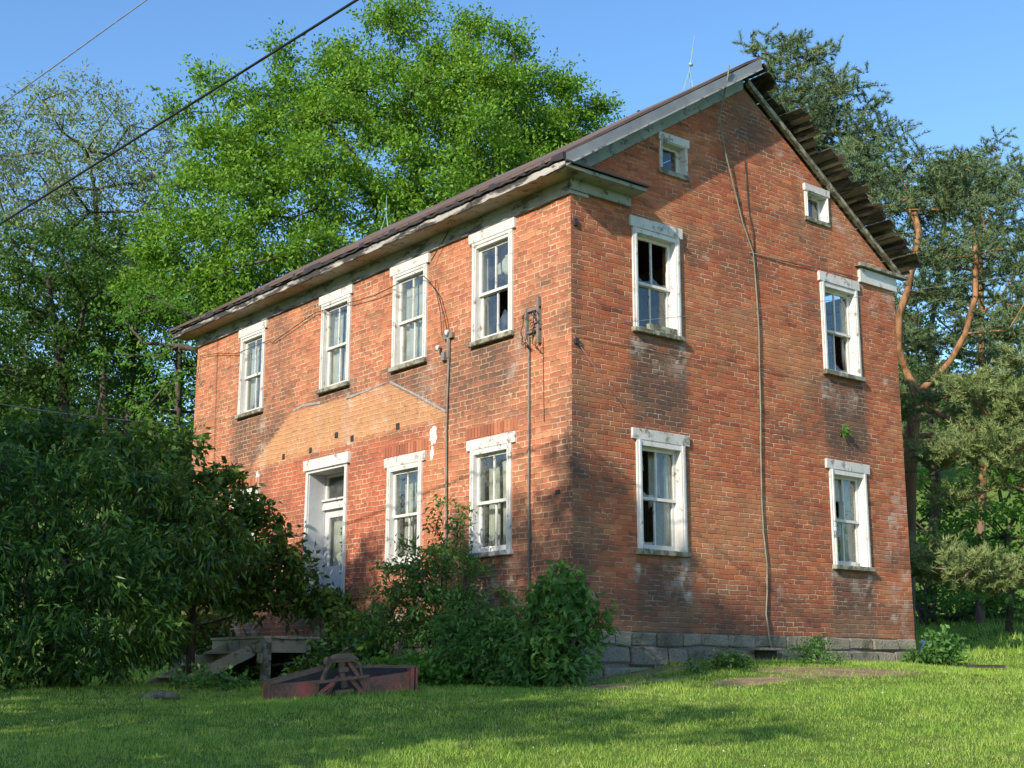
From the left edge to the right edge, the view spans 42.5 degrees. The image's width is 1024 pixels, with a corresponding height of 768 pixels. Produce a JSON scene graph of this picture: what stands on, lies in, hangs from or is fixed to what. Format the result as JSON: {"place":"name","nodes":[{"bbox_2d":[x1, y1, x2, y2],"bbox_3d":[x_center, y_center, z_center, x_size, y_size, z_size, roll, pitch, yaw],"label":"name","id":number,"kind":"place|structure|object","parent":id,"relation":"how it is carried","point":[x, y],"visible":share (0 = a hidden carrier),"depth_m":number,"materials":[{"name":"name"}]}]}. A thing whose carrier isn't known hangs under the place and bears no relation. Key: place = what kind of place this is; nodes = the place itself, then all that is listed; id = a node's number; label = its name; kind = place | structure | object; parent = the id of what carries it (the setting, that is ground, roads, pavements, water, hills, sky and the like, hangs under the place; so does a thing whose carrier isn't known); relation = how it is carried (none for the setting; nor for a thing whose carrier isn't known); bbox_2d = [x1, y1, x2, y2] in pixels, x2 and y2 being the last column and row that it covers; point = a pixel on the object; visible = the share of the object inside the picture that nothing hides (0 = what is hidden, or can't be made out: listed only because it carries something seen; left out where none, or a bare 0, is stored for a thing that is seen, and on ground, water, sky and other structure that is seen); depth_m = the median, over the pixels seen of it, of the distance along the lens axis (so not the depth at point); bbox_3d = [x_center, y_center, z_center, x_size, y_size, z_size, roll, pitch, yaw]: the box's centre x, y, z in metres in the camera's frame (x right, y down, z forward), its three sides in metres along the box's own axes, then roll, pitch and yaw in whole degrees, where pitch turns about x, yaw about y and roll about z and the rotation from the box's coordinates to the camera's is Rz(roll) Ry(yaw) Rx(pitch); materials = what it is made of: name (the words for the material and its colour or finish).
{"place":"outdoors","nodes":[
{"label":"outdoors","id":0,"kind":"place"},
{"bbox_2d":[0,0,146,105],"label":"overhead wire","id":1,"kind":"object","parent":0,"point":[71,53],"visible":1,"depth_m":23.24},
{"bbox_2d":[0,403,173,423],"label":"overhead wire","id":2,"kind":"object","parent":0,"point":[74,414],"visible":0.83,"depth_m":18.03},
{"bbox_2d":[0,0,358,224],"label":"overhead wire","id":3,"kind":"object","parent":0,"point":[205,94],"visible":1,"depth_m":13.66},
{"bbox_2d":[0,373,1023,767],"bbox_3d":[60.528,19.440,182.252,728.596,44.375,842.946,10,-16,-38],"label":"ground","id":4,"kind":"structure","parent":0,"point":[844,671],"depth_m":11.38,"materials":[{"name":"green plant"}]},
{"bbox_2d":[0,207,160,646],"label":"slender tree","id":5,"kind":"object","parent":4,"relation":"on","point":[61,370],"visible":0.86,"depth_m":29.61,"materials":[{"name":"green plant"}]},
{"bbox_2d":[0,355,194,657],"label":"dense tree","id":6,"kind":"object","parent":4,"relation":"on","point":[91,402],"visible":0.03,"depth_m":40.55,"materials":[{"name":"green plant"}]},
{"bbox_2d":[0,286,195,663],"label":"dense tree","id":7,"kind":"object","parent":4,"relation":"on","point":[27,355],"visible":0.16,"depth_m":36.84,"materials":[{"name":"green plant"}]},
{"bbox_2d":[0,60,226,629],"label":"willow tree","id":8,"kind":"object","parent":4,"relation":"on","point":[54,199],"visible":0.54,"depth_m":34.46,"materials":[{"name":"green plant"}]},
{"bbox_2d":[20,205,232,667],"bbox_3d":[-9.469,1.149,32.176,5.547,11.942,4.613,-2,-12,10],"label":"slender tree","id":9,"kind":"object","parent":4,"relation":"on","point":[100,249],"visible":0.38,"depth_m":32.41,"materials":[{"name":"green plant"}]},
{"bbox_2d":[0,426,269,693],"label":"willow shrub","id":10,"kind":"object","parent":4,"relation":"on","point":[109,591],"visible":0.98,"depth_m":15.94,"materials":[{"name":"green plant"}]},
{"bbox_2d":[74,275,206,667],"bbox_3d":[-7.442,1.761,26.553,3.208,8.536,3.642,10,-16,-38],"label":"slender tree","id":11,"kind":"object","parent":4,"relation":"on","point":[176,307],"visible":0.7,"depth_m":26.70,"materials":[{"name":"green plant"}]},
{"bbox_2d":[111,416,190,512],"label":"hillside tree","id":12,"kind":"object","parent":4,"relation":"on","point":[135,496],"depth_m":96.97,"materials":[{"name":"green plant"}]},
{"bbox_2d":[141,690,179,699],"bbox_3d":[-3.823,3.389,14.319,0.411,0.119,0.090,1,-12,-3],"label":"rock","id":13,"kind":"object","parent":4,"relation":"on","point":[163,694],"visible":0.83,"depth_m":14.29,"materials":[{"name":"grey stone"}]},
{"bbox_2d":[0,396,358,684],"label":"sumac shrub","id":14,"kind":"object","parent":4,"relation":"on","point":[243,606],"visible":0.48,"depth_m":19.19,"materials":[{"name":"green plant"}]},
{"bbox_2d":[160,659,256,691],"bbox_3d":[-3.545,3.501,15.611,1.128,0.462,0.939,5,-13,-20],"label":"leafy weed","id":15,"kind":"object","parent":4,"relation":"on","point":[201,682],"visible":1,"depth_m":15.63,"materials":[{"name":"green plant"}]},
{"bbox_2d":[146,636,334,683],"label":"wooden deck","id":16,"kind":"structure","parent":4,"relation":"on","point":[237,650],"depth_m":18.96,"materials":[{"name":"grey wood"}]},
{"bbox_2d":[206,600,397,680],"bbox_3d":[-2.747,3.726,18.805,2.551,1.356,4.919,7,-14,-30],"label":"leafy weed","id":17,"kind":"object","parent":4,"relation":"on","point":[362,645],"visible":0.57,"depth_m":17.80,"materials":[{"name":"green plant"}]},
{"bbox_2d":[92,0,580,345],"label":"locust tree","id":18,"kind":"object","parent":4,"relation":"on","point":[246,148],"visible":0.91,"depth_m":31.77,"materials":[{"name":"green plant"}]},
{"bbox_2d":[262,647,417,699],"bbox_3d":[-1.847,3.141,14.245,1.610,0.583,0.516,4,-13,-18],"label":"farm implement","id":19,"kind":"object","parent":4,"relation":"on","point":[326,680],"visible":0.89,"depth_m":14.16,"materials":[{"name":"red paint"}]},
{"bbox_2d":[355,639,495,686],"bbox_3d":[-0.924,3.397,15.807,1.840,0.654,1.574,10,-16,-38],"label":"ground creeper","id":20,"kind":"object","parent":4,"relation":"on","point":[434,673],"visible":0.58,"depth_m":15.46,"materials":[{"name":"green plant"}]},
{"bbox_2d":[340,494,525,653],"bbox_3d":[-1.016,2.705,17.310,2.490,2.563,1.316,-3,-13,16],"label":"sapling","id":21,"kind":"object","parent":4,"relation":"on","point":[433,594],"visible":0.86,"depth_m":17.22,"materials":[{"name":"green plant"}]},
{"bbox_2d":[417,592,560,688],"bbox_3d":[-0.181,3.074,15.620,1.772,1.221,1.318,-5,-13,21],"label":"leafy weed","id":22,"kind":"object","parent":4,"relation":"on","point":[470,642],"visible":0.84,"depth_m":15.45,"materials":[{"name":"green plant"}]},
{"bbox_2d":[45,686,1015,766],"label":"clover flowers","id":23,"kind":"object","parent":4,"relation":"on","point":[484,711],"visible":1,"depth_m":11.05,"materials":[{"name":"white plant"}]},
{"bbox_2d":[169,36,921,682],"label":"brick house","id":24,"kind":"structure","parent":4,"relation":"on","point":[693,484],"depth_m":19.34,"materials":[{"name":"brick"}]},
{"bbox_2d":[230,488,258,539],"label":"window","id":25,"kind":"structure","parent":24,"relation":"in","point":[250,489],"depth_m":23.38,"materials":[{"name":"white paint"}]},
{"bbox_2d":[234,320,267,419],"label":"window","id":26,"kind":"structure","parent":24,"relation":"in","point":[250,336],"depth_m":24.22,"materials":[{"name":"white paint"}]},
{"bbox_2d":[316,284,353,394],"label":"window","id":27,"kind":"structure","parent":24,"relation":"in","point":[331,339],"depth_m":22.00,"materials":[{"name":"white paint"}]},
{"bbox_2d":[381,450,426,566],"bbox_3d":[-1.511,1.890,19.642,0.378,1.663,1.086,10,-16,-38],"label":"window","id":28,"kind":"structure","parent":24,"relation":"in","point":[406,464],"depth_m":19.80,"materials":[{"name":"white paint"}]},
{"bbox_2d":[388,253,430,372],"bbox_3d":[-1.510,-1.065,20.221,0.279,1.700,1.043,10,-16,-38],"label":"window","id":29,"kind":"structure","parent":24,"relation":"in","point":[410,296],"depth_m":20.35,"materials":[{"name":"white paint"}]},
{"bbox_2d":[465,431,515,558],"bbox_3d":[-0.195,1.548,18.053,0.372,1.660,1.085,10,-16,-38],"label":"window","id":30,"kind":"structure","parent":24,"relation":"in","point":[493,446],"depth_m":18.17,"materials":[{"name":"white paint"}]},
{"bbox_2d":[468,217,516,347],"bbox_3d":[-0.217,-1.403,18.659,0.286,1.698,1.055,10,-16,-38],"label":"window","id":31,"kind":"structure","parent":24,"relation":"in","point":[500,234],"depth_m":18.77,"materials":[{"name":"white paint"}]},
{"bbox_2d":[628,214,685,342],"bbox_3d":[1.972,-1.447,18.356,1.027,1.663,0.259,10,-16,-38],"label":"window","id":32,"kind":"structure","parent":24,"relation":"in","point":[668,237],"depth_m":18.44,"materials":[{"name":"white paint"}]},
{"bbox_2d":[631,427,691,557],"bbox_3d":[1.915,1.497,17.796,1.094,1.683,0.445,10,-16,-38],"label":"window","id":33,"kind":"structure","parent":24,"relation":"in","point":[675,523],"depth_m":17.87,"materials":[{"name":"white paint"}]},
{"bbox_2d":[657,131,689,181],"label":"attic window","id":34,"kind":"structure","parent":24,"relation":"in","point":[679,146],"depth_m":19.04,"materials":[{"name":"white paint"}]},
{"bbox_2d":[575,274,1023,326],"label":"overhead wire","id":35,"kind":"object","parent":24,"relation":"attached to","point":[786,305],"visible":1,"depth_m":19.17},
{"bbox_2d":[802,183,830,227],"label":"attic window","id":36,"kind":"structure","parent":24,"relation":"in","point":[820,196],"depth_m":21.03,"materials":[{"name":"white paint"}]},
{"bbox_2d":[817,270,865,382],"bbox_3d":[5.138,-0.884,20.893,1.035,1.665,0.326,10,-16,-38],"label":"window","id":37,"kind":"structure","parent":24,"relation":"in","point":[829,283],"depth_m":21.00,"materials":[{"name":"white paint"}]},
{"bbox_2d":[839,424,853,436],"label":"wall plant","id":38,"kind":"object","parent":24,"relation":"attached to","point":[845,432],"depth_m":20.38,"materials":[{"name":"green plant"}]},
{"bbox_2d":[825,458,874,571],"bbox_3d":[5.105,2.041,20.263,1.075,1.678,0.370,10,-16,-38],"label":"window","id":39,"kind":"structure","parent":24,"relation":"in","point":[841,473],"depth_m":20.37,"materials":[{"name":"white paint"}]},
{"bbox_2d":[461,47,639,187],"bbox_3d":[0.789,-1.041,34.931,5.026,16.335,4.674,10,-16,-38],"label":"locust tree","id":40,"kind":"object","parent":4,"relation":"on","point":[567,87],"visible":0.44,"depth_m":35.53,"materials":[{"name":"green plant"}]},
{"bbox_2d":[500,557,620,687],"bbox_3d":[0.538,2.813,15.303,1.264,1.562,1.110,-6,-14,26],"label":"corner bush","id":41,"kind":"object","parent":4,"relation":"on","point":[562,601],"visible":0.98,"depth_m":15.18,"materials":[{"name":"green plant"}]},
{"bbox_2d":[684,645,754,672],"bbox_3d":[2.589,3.427,16.284,1.236,0.393,0.638,10,-16,-38],"label":"foundation weed","id":42,"kind":"object","parent":4,"relation":"on","point":[738,661],"visible":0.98,"depth_m":16.31,"materials":[{"name":"green plant"}]},
{"bbox_2d":[778,633,847,664],"bbox_3d":[3.988,3.562,17.496,0.958,0.529,0.619,-2,-12,8],"label":"foundation weed","id":43,"kind":"object","parent":4,"relation":"on","point":[814,654],"visible":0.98,"depth_m":17.48,"materials":[{"name":"green plant"}]},
{"bbox_2d":[732,22,930,199],"bbox_3d":[7.400,-1.462,30.199,4.898,14.825,3.223,0,-12,2],"label":"pine tree","id":44,"kind":"object","parent":4,"relation":"on","point":[823,108],"visible":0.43,"depth_m":30.84,"materials":[{"name":"green plant"}]},
{"bbox_2d":[920,639,930,664],"bbox_3d":[6.069,3.970,19.240,0.216,0.467,0.276,10,-16,-38],"label":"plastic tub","id":45,"kind":"object","parent":4,"relation":"on","point":[923,643],"visible":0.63,"depth_m":19.21,"materials":[{"name":"blue plastic"}]},
{"bbox_2d":[841,126,1023,637],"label":"pine tree","id":46,"kind":"object","parent":4,"relation":"on","point":[905,197],"visible":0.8,"depth_m":25.51,"materials":[{"name":"green plant"}]},
{"bbox_2d":[901,624,969,666],"bbox_3d":[6.172,3.849,19.194,1.095,0.709,0.716,3,-13,-15],"label":"corner weed","id":47,"kind":"object","parent":4,"relation":"on","point":[940,650],"visible":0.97,"depth_m":19.08,"materials":[{"name":"green plant"}]},
{"bbox_2d":[898,344,978,449],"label":"hillside tree","id":48,"kind":"object","parent":4,"relation":"on","point":[911,366],"visible":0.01,"depth_m":98.20,"materials":[{"name":"green plant"}]},
{"bbox_2d":[866,148,1023,614],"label":"maple tree","id":49,"kind":"object","parent":4,"relation":"on","point":[922,481],"visible":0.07,"depth_m":33.47,"materials":[{"name":"green plant"}]},
{"bbox_2d":[894,125,1023,623],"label":"pine tree","id":50,"kind":"object","parent":4,"relation":"on","point":[978,355],"visible":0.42,"depth_m":31.02,"materials":[{"name":"green plant"}]},
{"bbox_2d":[899,340,1023,598],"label":"pine tree","id":51,"kind":"object","parent":4,"relation":"on","point":[962,567],"visible":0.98,"depth_m":22.67,"materials":[{"name":"green plant"}]},
{"bbox_2d":[916,454,1023,635],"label":"maple tree","id":52,"kind":"object","parent":4,"relation":"on","point":[1007,537],"visible":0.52,"depth_m":26.86,"materials":[{"name":"green plant"}]},
{"bbox_2d":[916,494,1023,624],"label":"shrub","id":53,"kind":"object","parent":4,"relation":"on","point":[925,616],"visible":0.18,"depth_m":31.01,"materials":[{"name":"green plant"}]},
{"bbox_2d":[965,665,1005,667],"bbox_3d":[6.463,3.857,17.993,0.527,0.045,0.109,0,-12,-1],"label":"fallen board","id":54,"kind":"object","parent":4,"relation":"on","point":[985,666],"visible":1,"depth_m":17.94,"materials":[{"name":"wood"}]},
{"bbox_2d":[0,0,1023,424],"label":"sky","id":55,"kind":"structure","parent":0,"point":[955,67],"materials":[{"name":"blue"}]}
]}

